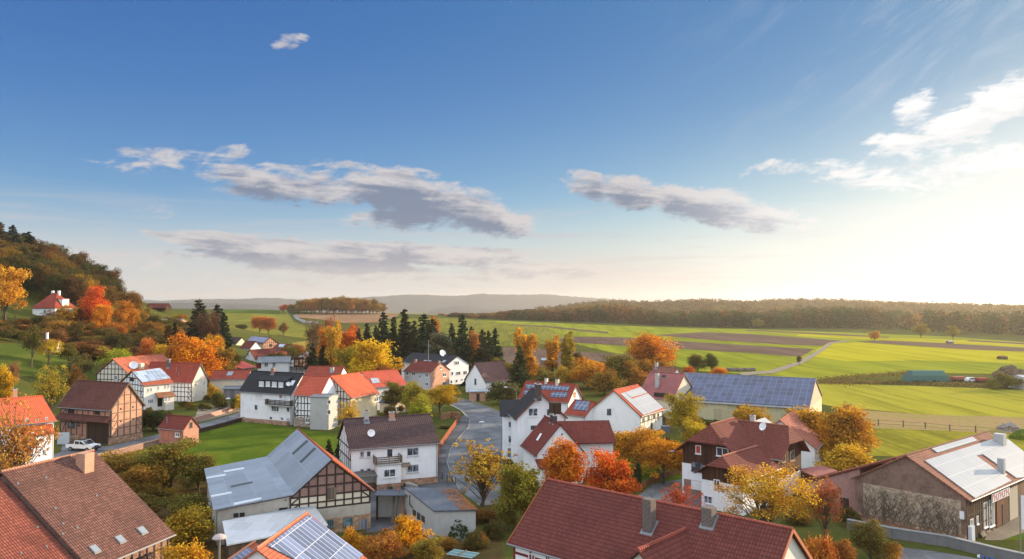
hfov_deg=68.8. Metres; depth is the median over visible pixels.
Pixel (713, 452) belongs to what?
chalet house
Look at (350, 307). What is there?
deciduous tree
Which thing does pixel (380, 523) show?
yard
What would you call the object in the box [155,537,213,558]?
shrub
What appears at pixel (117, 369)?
timber barn
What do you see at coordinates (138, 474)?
deciduous tree
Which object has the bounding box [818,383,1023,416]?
field
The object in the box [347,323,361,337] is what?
deciduous tree
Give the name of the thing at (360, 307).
deciduous tree
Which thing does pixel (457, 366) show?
farmhouse
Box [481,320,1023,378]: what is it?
field
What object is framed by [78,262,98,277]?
deciduous tree
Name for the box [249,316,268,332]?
deciduous tree
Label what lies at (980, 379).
farm trailer
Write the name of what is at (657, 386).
house
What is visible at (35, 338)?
apple tree
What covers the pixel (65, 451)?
yard
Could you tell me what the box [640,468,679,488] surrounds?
wooden fence
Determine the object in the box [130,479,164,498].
shrub
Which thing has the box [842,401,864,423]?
shrub
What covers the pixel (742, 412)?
deciduous tree
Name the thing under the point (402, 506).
leaning plank
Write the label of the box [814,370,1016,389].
tall grass
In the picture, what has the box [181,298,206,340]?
conifer tree
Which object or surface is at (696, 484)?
garage door
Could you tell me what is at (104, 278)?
deciduous tree
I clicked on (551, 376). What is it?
shrub
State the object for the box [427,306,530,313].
hills
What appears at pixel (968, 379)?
parked car
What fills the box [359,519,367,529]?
door
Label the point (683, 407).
deciduous tree
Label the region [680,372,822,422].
solar barn
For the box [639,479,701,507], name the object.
yard
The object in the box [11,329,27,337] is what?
shrub
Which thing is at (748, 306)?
hill wood
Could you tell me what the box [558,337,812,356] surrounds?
ploughed field
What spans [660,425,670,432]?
waste container
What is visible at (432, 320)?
conifer tree
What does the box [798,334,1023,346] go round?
field
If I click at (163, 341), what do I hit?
deciduous tree
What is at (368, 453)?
window
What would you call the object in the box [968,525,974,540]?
cabinet
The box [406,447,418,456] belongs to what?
window
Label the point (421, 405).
shrub
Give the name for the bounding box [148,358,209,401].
farmhouse
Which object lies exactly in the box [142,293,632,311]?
hills
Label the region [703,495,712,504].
window
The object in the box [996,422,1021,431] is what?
rubble heap
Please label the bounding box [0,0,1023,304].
sky
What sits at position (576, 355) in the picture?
deciduous tree
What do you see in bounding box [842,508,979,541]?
guard rail
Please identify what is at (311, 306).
deciduous tree
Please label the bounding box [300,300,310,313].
deciduous tree
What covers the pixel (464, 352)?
conifer tree
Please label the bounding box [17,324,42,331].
shrub
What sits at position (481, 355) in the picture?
conifer tree
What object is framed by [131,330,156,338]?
deciduous tree
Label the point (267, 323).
deciduous tree
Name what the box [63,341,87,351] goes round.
deciduous tree
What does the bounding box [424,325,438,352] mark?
conifer tree
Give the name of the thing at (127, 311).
deciduous tree
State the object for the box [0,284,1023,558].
ground
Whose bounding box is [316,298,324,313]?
deciduous tree
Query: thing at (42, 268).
deciduous tree
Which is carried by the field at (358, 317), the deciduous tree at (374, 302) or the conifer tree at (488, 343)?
the deciduous tree at (374, 302)
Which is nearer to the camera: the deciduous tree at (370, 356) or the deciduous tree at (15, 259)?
the deciduous tree at (370, 356)
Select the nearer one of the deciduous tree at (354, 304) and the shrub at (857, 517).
the shrub at (857, 517)
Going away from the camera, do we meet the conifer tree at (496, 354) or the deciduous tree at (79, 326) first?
the deciduous tree at (79, 326)
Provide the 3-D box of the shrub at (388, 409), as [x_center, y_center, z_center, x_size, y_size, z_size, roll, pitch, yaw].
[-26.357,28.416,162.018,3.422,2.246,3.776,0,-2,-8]
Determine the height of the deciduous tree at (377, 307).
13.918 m
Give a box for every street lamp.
[212,533,226,558]
[479,421,501,465]
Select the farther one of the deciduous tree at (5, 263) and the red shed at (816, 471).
the deciduous tree at (5, 263)
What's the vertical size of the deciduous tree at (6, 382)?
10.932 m
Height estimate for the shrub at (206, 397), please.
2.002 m
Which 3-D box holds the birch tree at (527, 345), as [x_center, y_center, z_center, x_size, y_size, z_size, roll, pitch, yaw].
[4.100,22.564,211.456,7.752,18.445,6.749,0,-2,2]
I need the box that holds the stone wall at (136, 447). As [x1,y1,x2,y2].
[98,439,159,458]
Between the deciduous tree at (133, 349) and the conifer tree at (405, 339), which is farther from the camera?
the conifer tree at (405, 339)
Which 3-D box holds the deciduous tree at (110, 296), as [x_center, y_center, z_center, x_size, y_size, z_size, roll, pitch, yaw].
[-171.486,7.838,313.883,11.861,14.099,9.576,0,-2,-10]
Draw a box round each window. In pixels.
[67,421,74,428]
[232,511,245,518]
[255,393,262,398]
[258,381,263,386]
[271,406,278,411]
[327,519,334,528]
[343,517,353,527]
[359,451,364,457]
[366,451,370,457]
[383,468,395,478]
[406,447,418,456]
[406,464,418,473]
[413,509,424,523]
[528,408,537,416]
[691,461,702,472]
[695,445,701,454]
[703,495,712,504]
[713,479,719,487]
[716,447,728,456]
[790,450,795,461]
[983,501,988,528]
[989,500,995,527]
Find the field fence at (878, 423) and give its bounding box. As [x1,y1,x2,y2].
[869,419,1011,433]
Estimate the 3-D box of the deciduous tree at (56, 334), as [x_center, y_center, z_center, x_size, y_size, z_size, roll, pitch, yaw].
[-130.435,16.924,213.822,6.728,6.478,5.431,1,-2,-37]
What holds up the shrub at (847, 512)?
on the ground at (838, 532)
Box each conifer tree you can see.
[0,222,9,239]
[8,224,16,235]
[9,230,21,243]
[24,232,35,248]
[170,323,179,344]
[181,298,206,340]
[211,304,229,335]
[218,312,235,351]
[304,343,318,371]
[317,345,328,365]
[325,439,334,454]
[334,440,338,458]
[356,328,361,341]
[361,323,372,343]
[372,325,381,346]
[378,312,389,342]
[384,317,397,362]
[390,309,414,373]
[411,321,421,351]
[417,313,431,352]
[421,318,436,346]
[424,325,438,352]
[447,322,456,354]
[451,315,474,369]
[469,328,492,367]
[485,329,495,361]
[490,328,504,361]
[506,344,531,392]
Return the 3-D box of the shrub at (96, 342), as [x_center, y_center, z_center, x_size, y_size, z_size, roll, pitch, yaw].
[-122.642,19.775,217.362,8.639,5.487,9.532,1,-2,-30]
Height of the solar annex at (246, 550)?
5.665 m
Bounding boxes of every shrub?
[0,322,17,326]
[0,325,18,330]
[0,328,15,337]
[1,319,15,323]
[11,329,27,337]
[13,318,33,325]
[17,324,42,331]
[30,316,42,323]
[39,319,70,333]
[77,330,94,340]
[77,338,103,353]
[87,344,112,359]
[115,319,130,328]
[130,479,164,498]
[135,313,148,324]
[137,492,168,513]
[143,306,154,318]
[143,409,164,430]
[155,490,168,499]
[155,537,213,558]
[159,487,179,495]
[161,500,215,547]
[162,410,172,416]
[166,490,211,515]
[177,400,186,405]
[187,402,198,408]
[198,403,207,409]
[203,395,210,400]
[206,383,221,397]
[211,390,227,408]
[217,402,229,407]
[229,397,235,410]
[232,394,240,409]
[280,344,301,358]
[342,525,367,549]
[383,406,397,414]
[407,393,432,416]
[438,424,450,428]
[438,536,457,548]
[459,536,483,547]
[464,528,485,549]
[474,531,490,548]
[476,508,498,523]
[481,524,490,537]
[483,518,508,534]
[484,381,520,403]
[490,527,505,538]
[497,504,518,531]
[530,365,547,380]
[532,371,562,382]
[554,364,574,382]
[587,368,625,394]
[590,360,612,377]
[600,351,641,380]
[626,367,647,386]
[632,461,642,485]
[682,366,694,372]
[709,367,727,373]
[784,509,806,524]
[792,501,813,517]
[797,514,811,524]
[804,530,839,558]
[812,441,876,471]
[814,433,834,461]
[838,505,856,522]
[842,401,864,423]
[847,511,861,519]
[873,540,905,558]
[984,379,1001,389]
[993,372,1023,388]
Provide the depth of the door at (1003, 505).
81.48 m
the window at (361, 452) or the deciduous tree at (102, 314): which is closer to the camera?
the window at (361, 452)
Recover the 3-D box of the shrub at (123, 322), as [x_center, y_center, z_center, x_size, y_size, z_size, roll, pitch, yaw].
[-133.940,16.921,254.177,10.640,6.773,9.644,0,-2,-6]
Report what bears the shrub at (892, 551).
on the ground at (838, 532)
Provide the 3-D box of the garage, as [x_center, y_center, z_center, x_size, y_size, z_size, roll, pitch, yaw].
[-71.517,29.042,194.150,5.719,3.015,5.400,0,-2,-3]
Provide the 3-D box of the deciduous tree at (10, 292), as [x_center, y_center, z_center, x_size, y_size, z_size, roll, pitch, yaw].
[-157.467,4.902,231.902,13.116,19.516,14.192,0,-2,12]
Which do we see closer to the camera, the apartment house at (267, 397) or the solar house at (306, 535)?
the solar house at (306, 535)
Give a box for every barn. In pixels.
[55,380,145,444]
[94,354,167,381]
[147,303,171,310]
[204,428,374,544]
[247,336,277,348]
[273,343,290,350]
[293,375,335,426]
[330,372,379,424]
[459,360,510,392]
[593,384,665,433]
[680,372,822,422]
[849,431,1023,539]
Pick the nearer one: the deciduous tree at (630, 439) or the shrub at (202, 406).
the deciduous tree at (630, 439)
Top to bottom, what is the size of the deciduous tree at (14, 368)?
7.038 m
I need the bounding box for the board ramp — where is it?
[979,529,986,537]
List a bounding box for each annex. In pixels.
[228,540,257,558]
[564,399,595,420]
[805,454,904,510]
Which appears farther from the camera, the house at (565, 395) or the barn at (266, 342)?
the barn at (266, 342)
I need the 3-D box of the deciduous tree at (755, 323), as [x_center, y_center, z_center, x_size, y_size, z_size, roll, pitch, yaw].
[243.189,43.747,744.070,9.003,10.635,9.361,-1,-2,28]
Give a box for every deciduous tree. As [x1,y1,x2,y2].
[0,238,7,248]
[0,245,22,257]
[0,253,11,261]
[0,257,14,274]
[0,264,32,319]
[0,364,18,397]
[0,392,61,469]
[0,425,30,469]
[1,240,20,247]
[1,243,21,255]
[2,234,25,243]
[4,241,32,255]
[5,254,37,286]
[6,361,20,383]
[9,251,33,262]
[10,262,37,289]
[18,244,32,259]
[19,242,38,252]
[26,263,61,297]
[27,260,47,291]
[28,364,71,412]
[31,246,47,256]
[31,251,41,260]
[32,258,53,288]
[34,239,44,253]
[35,249,70,267]
[35,269,72,299]
[37,315,64,324]
[37,320,59,330]
[39,310,67,319]
[40,242,59,255]
[40,245,70,258]
[42,240,64,251]
[42,331,71,340]
[43,327,68,343]
[49,259,68,275]
[52,304,77,320]
[59,246,69,255]
[60,252,78,266]
[60,268,82,304]
[60,276,89,305]
[61,258,75,267]
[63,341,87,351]
[64,251,89,267]
[64,327,79,341]
[66,362,87,387]
[67,320,85,340]
[68,306,93,322]
[69,275,89,305]
[70,274,99,301]
[71,263,89,276]
[73,273,93,307]
[77,284,111,320]
[77,335,110,345]
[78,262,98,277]
[78,343,112,359]
[79,268,89,276]
[81,258,95,265]
[82,323,99,332]
[89,264,106,276]
[89,279,105,296]
[90,303,114,328]
[90,311,119,322]
[93,326,116,335]
[94,263,107,271]
[95,272,118,290]
[96,283,117,306]
[97,280,119,301]
[98,267,122,289]
[100,448,145,479]
[102,330,136,350]
[105,322,129,335]
[105,327,118,335]
[112,279,126,309]
[112,300,140,326]
[114,290,144,312]
[118,463,178,492]
[126,346,140,355]
[127,326,141,336]
[129,436,204,487]
[130,337,142,346]
[131,317,143,325]
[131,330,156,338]
[134,337,156,355]
[139,321,166,334]
[140,314,163,327]
[145,328,157,336]
[149,337,172,345]
[150,342,168,355]
[156,330,169,342]
[162,317,182,325]
[163,323,172,338]
[165,343,179,360]
[166,331,228,383]
[167,326,185,338]
[172,450,217,492]
[173,313,189,320]
[175,320,189,327]
[193,309,224,345]
[204,333,225,351]
[205,346,238,376]
[231,352,241,363]
[235,324,249,328]
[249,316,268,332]
[259,317,277,333]
[263,352,286,355]
[277,322,288,335]
[279,304,287,312]
[287,305,296,313]
[290,343,305,353]
[291,304,302,313]
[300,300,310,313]
[303,317,325,355]
[304,301,317,313]
[315,326,345,365]
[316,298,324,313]
[320,297,332,311]
[324,313,334,329]
[329,298,339,313]
[330,341,361,372]
[334,400,360,426]
[338,299,347,311]
[338,328,360,350]
[345,337,405,372]
[347,300,354,314]
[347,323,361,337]
[352,298,362,313]
[356,301,368,312]
[358,527,410,558]
[361,299,371,312]
[369,298,378,311]
[370,304,382,313]
[374,365,392,370]
[377,380,406,406]
[390,514,434,556]
[399,380,434,408]
[409,534,445,558]
[420,331,454,354]
[426,384,462,413]
[429,315,440,333]
[436,384,457,392]
[448,438,517,506]
[467,330,481,361]
[491,357,505,363]
[491,461,542,516]
[504,362,513,378]
[537,436,592,483]
[563,356,617,389]
[571,351,586,380]
[578,447,642,495]
[613,425,664,467]
[617,360,638,385]
[623,331,682,369]
[635,359,652,373]
[636,437,682,483]
[658,359,673,366]
[660,482,705,507]
[663,390,705,441]
[677,417,705,442]
[686,353,708,372]
[704,352,719,370]
[709,461,825,523]
[728,403,772,420]
[751,319,759,327]
[757,320,764,326]
[770,404,834,446]
[801,475,845,538]
[812,403,882,456]
[829,539,858,558]
[843,519,889,558]
[867,330,879,340]
[912,323,930,337]
[945,325,960,339]
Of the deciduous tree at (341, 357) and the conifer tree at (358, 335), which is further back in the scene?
the conifer tree at (358, 335)
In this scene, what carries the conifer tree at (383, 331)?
on the ground at (838, 532)
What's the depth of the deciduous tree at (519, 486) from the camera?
79.40 m
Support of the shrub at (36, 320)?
on the ground at (838, 532)
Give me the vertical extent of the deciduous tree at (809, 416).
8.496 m
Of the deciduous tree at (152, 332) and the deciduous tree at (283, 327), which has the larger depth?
the deciduous tree at (283, 327)
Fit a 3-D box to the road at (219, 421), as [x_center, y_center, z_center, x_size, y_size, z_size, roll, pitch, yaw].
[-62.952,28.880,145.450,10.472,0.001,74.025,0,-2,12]
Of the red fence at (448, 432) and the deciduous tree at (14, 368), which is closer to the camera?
the red fence at (448, 432)
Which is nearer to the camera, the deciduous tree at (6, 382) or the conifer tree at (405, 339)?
the deciduous tree at (6, 382)
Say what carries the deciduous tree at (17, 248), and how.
on the ground at (838, 532)
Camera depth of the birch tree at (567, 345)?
230.16 m
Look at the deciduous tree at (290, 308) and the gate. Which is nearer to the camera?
the gate
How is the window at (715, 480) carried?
in the chalet house at (713, 452)
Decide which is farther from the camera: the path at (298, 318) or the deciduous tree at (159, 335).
the path at (298, 318)
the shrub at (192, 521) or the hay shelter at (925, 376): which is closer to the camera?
the shrub at (192, 521)
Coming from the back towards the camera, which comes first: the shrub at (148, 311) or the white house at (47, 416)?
the shrub at (148, 311)
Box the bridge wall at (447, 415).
[441,412,459,419]
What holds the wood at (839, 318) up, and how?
on the ground at (838, 532)
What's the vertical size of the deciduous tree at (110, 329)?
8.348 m
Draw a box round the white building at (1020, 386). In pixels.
[1008,375,1023,389]
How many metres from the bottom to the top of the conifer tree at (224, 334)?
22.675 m
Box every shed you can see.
[222,506,327,558]
[233,361,255,369]
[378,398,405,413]
[404,487,476,540]
[800,465,836,489]
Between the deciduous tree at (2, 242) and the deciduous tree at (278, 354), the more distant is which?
the deciduous tree at (2, 242)
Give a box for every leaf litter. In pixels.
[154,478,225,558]
[355,529,504,558]
[622,419,672,435]
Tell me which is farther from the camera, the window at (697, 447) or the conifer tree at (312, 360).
the conifer tree at (312, 360)
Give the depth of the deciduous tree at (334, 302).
864.42 m
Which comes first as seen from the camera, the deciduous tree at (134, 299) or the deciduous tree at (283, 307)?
the deciduous tree at (134, 299)
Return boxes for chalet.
[290,351,308,373]
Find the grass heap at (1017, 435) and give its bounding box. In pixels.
[1008,429,1023,440]
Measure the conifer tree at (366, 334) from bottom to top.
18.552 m
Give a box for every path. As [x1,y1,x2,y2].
[293,314,318,322]
[739,340,847,374]
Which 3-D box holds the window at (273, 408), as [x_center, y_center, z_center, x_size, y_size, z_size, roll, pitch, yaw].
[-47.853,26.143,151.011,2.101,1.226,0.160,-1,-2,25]
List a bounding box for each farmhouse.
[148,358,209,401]
[401,350,469,384]
[507,478,812,558]
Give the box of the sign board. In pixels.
[1019,494,1023,551]
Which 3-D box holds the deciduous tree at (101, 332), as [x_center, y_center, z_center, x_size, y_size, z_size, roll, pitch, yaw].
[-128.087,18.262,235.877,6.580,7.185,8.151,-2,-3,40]
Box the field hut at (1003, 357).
[997,356,1007,359]
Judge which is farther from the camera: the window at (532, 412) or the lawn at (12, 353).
the lawn at (12, 353)
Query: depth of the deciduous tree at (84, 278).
289.41 m
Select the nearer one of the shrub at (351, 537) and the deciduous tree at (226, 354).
the shrub at (351, 537)
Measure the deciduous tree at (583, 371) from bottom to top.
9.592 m
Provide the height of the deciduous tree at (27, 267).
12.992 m
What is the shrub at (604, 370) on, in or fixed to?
on the ground at (838, 532)
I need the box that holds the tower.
[309,393,338,429]
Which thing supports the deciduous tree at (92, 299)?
on the ground at (838, 532)
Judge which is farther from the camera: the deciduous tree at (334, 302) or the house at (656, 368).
the deciduous tree at (334, 302)
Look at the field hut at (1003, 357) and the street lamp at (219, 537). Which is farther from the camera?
the field hut at (1003, 357)
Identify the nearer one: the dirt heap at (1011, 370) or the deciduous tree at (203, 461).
the deciduous tree at (203, 461)
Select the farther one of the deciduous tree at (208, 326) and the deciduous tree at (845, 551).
the deciduous tree at (208, 326)
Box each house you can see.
[0,388,57,463]
[120,368,175,409]
[209,370,250,393]
[230,337,244,344]
[236,367,303,425]
[240,341,261,350]
[242,511,366,558]
[244,348,274,361]
[256,356,291,371]
[304,366,347,375]
[337,410,439,490]
[361,369,405,409]
[403,359,449,389]
[499,382,567,465]
[517,377,583,415]
[520,413,615,485]
[642,371,691,418]
[652,362,680,372]
[673,417,810,515]
[749,410,824,468]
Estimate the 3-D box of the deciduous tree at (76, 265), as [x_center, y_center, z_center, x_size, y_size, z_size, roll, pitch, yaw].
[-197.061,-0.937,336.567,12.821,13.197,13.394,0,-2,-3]
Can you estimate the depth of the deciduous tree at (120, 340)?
221.53 m
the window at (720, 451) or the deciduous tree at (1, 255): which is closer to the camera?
the window at (720, 451)
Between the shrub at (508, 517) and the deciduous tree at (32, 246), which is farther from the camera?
the deciduous tree at (32, 246)
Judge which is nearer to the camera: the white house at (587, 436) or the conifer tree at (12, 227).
the white house at (587, 436)
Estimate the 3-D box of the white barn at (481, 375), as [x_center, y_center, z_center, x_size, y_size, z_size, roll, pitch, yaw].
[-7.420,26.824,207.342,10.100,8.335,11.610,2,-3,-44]
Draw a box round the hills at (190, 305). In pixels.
[146,302,360,312]
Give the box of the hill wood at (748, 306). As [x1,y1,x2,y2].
[534,297,1023,331]
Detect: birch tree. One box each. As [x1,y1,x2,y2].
[323,319,341,365]
[513,327,539,379]
[543,334,561,373]
[559,331,576,370]
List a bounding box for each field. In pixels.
[223,309,279,313]
[225,310,563,346]
[292,341,318,350]
[296,312,398,322]
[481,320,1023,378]
[503,347,631,366]
[512,324,607,332]
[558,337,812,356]
[662,332,840,345]
[747,330,888,337]
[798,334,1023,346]
[814,342,1023,362]
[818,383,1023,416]
[857,340,1023,350]
[858,409,1023,432]
[867,428,1023,456]
[968,340,1023,343]
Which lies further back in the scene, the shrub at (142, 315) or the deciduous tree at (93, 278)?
the deciduous tree at (93, 278)
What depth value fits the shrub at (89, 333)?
233.36 m
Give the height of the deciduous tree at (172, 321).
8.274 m
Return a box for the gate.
[57,431,69,443]
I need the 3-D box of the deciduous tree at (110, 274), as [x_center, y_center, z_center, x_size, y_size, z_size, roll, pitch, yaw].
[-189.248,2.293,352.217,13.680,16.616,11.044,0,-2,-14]
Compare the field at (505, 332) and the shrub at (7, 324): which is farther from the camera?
the field at (505, 332)
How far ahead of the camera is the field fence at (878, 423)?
143.80 m
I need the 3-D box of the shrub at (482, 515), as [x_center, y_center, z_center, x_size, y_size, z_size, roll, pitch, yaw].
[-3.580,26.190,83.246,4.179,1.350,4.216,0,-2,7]
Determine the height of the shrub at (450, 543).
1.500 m
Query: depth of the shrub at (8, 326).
215.48 m
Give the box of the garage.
[222,385,241,397]
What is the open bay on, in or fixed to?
on the yard at (380, 523)
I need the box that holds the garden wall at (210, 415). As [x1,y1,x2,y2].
[158,407,239,431]
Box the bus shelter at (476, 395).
[468,389,486,400]
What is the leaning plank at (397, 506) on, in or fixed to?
on the yard at (380, 523)
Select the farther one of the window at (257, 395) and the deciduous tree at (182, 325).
the deciduous tree at (182, 325)
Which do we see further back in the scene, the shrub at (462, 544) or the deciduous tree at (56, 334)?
the deciduous tree at (56, 334)
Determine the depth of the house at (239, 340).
367.47 m
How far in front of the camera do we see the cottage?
208.73 m
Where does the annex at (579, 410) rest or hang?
on the ground at (838, 532)
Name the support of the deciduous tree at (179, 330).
on the ground at (838, 532)
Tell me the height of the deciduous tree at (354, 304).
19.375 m
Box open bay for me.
[374,490,407,519]
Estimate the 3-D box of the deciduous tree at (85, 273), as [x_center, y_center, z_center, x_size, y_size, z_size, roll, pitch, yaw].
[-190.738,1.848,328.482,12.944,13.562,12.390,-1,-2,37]
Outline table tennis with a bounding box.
[446,549,478,558]
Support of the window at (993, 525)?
in the brick barn at (956, 487)
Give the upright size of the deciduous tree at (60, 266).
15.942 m
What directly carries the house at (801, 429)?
on the ground at (838, 532)
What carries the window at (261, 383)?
in the apartment house at (267, 397)
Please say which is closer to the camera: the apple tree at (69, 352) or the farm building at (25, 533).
the farm building at (25, 533)
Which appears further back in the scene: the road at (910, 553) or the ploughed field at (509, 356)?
the ploughed field at (509, 356)
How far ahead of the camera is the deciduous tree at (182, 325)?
279.00 m
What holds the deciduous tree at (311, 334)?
on the ground at (838, 532)
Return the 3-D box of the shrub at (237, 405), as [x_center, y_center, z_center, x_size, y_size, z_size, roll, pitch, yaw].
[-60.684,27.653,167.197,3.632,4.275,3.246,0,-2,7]
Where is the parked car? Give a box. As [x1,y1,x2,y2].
[964,377,975,381]
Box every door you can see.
[157,398,161,406]
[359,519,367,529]
[387,449,391,456]
[476,393,479,400]
[691,480,700,490]
[840,497,848,509]
[996,496,1008,526]
[1002,503,1005,524]
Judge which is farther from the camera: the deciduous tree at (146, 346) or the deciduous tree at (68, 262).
the deciduous tree at (68, 262)
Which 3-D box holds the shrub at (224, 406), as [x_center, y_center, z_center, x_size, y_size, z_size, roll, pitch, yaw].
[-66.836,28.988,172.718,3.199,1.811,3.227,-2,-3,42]
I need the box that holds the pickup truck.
[65,439,100,450]
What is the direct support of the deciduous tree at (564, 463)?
on the ground at (838, 532)
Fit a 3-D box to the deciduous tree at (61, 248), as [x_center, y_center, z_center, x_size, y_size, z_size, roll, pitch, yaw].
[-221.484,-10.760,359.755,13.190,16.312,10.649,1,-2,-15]
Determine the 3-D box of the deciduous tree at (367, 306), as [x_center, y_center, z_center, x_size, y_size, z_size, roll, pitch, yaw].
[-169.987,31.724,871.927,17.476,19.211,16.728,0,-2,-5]
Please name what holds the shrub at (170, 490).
on the ground at (838, 532)
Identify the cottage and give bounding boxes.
[42,332,60,351]
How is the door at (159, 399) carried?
in the timber house at (152, 387)
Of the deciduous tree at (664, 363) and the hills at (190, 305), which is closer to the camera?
the deciduous tree at (664, 363)
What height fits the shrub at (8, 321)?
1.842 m
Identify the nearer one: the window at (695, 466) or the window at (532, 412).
the window at (695, 466)
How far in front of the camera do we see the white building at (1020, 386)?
212.91 m
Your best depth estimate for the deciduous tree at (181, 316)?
362.23 m
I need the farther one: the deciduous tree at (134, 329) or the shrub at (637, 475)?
the deciduous tree at (134, 329)
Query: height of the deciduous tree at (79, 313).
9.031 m
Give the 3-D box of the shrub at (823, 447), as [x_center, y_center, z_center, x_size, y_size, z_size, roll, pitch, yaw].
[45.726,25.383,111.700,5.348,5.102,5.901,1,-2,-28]
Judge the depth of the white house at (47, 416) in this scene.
105.71 m
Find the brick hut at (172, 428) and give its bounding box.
[157,414,200,443]
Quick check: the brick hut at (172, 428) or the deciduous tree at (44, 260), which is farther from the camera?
the deciduous tree at (44, 260)
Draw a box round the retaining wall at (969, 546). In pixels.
[847,518,1023,558]
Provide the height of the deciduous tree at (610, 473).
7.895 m
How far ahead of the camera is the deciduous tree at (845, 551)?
64.71 m
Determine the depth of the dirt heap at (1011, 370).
246.85 m
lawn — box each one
[0,344,96,383]
[130,422,338,466]
[618,415,865,490]
[1004,532,1023,539]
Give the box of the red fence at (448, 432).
[437,414,459,475]
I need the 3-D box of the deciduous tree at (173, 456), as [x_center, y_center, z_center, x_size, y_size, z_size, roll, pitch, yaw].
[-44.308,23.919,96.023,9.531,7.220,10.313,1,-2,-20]
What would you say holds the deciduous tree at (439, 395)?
on the ground at (838, 532)
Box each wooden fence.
[199,417,243,432]
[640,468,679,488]
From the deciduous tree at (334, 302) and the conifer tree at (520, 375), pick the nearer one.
the conifer tree at (520, 375)
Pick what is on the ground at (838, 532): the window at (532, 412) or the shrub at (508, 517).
the shrub at (508, 517)
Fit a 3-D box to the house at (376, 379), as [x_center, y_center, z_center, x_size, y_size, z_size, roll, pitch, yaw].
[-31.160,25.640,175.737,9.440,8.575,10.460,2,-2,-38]
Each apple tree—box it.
[17,323,46,366]
[35,338,63,365]
[56,342,79,365]
[64,352,94,373]
[94,346,131,365]
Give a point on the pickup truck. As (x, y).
(87, 444)
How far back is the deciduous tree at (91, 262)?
359.56 m
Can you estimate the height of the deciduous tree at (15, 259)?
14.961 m
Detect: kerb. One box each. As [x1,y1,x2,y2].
[73,413,237,450]
[447,404,469,489]
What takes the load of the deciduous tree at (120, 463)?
on the ground at (838, 532)
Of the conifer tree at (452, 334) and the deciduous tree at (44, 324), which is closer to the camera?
the deciduous tree at (44, 324)
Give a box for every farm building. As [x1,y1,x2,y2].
[0,449,175,558]
[0,477,73,558]
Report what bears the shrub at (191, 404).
on the ground at (838, 532)
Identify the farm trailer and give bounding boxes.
[950,376,965,381]
[975,377,988,382]
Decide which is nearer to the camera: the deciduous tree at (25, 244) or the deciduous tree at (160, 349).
the deciduous tree at (160, 349)
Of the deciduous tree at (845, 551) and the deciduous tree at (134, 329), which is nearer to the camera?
the deciduous tree at (845, 551)
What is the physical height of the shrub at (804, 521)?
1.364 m
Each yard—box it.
[61,444,109,455]
[195,405,239,421]
[366,479,465,532]
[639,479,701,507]
[985,517,1023,539]
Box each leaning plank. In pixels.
[392,496,394,523]
[395,491,399,521]
[400,496,403,521]
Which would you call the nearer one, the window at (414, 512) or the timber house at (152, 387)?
the window at (414, 512)
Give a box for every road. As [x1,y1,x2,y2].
[53,413,239,457]
[448,398,505,504]
[898,547,977,558]
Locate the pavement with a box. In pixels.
[438,415,469,489]
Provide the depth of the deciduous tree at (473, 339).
260.08 m
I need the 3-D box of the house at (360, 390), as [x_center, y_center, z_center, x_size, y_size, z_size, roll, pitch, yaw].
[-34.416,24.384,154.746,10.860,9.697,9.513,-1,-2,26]
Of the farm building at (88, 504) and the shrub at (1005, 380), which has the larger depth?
the shrub at (1005, 380)
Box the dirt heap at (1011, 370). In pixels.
[991,365,1023,376]
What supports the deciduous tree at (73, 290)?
on the ground at (838, 532)
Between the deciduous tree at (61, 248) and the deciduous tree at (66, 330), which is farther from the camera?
the deciduous tree at (61, 248)
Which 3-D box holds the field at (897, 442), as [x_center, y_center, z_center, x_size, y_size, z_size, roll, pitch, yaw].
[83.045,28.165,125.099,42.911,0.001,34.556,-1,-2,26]
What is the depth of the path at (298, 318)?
735.97 m
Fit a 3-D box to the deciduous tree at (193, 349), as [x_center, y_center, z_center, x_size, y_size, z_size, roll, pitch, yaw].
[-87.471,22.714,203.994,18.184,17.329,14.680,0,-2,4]
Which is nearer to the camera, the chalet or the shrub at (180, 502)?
the shrub at (180, 502)
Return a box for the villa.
[31,291,75,316]
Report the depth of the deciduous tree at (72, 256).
344.73 m
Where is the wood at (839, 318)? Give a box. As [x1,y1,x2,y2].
[455,304,1023,335]
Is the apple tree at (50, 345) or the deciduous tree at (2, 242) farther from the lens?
the deciduous tree at (2, 242)
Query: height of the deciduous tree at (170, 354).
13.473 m
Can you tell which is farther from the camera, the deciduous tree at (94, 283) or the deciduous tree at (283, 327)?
the deciduous tree at (283, 327)
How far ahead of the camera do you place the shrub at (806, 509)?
82.76 m
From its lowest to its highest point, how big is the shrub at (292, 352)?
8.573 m
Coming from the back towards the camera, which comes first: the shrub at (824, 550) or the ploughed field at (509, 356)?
the ploughed field at (509, 356)
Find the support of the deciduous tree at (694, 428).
on the lawn at (646, 476)
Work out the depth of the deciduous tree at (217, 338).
224.61 m
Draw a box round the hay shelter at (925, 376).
[901,370,950,382]
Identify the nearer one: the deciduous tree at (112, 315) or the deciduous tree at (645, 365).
the deciduous tree at (645, 365)
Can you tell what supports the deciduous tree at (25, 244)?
on the ground at (838, 532)
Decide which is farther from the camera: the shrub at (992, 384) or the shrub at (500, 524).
the shrub at (992, 384)
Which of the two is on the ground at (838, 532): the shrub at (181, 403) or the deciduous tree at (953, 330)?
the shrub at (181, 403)
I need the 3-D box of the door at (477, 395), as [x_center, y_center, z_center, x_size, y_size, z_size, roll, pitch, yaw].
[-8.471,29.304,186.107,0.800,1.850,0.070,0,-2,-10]
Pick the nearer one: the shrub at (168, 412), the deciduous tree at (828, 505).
the deciduous tree at (828, 505)

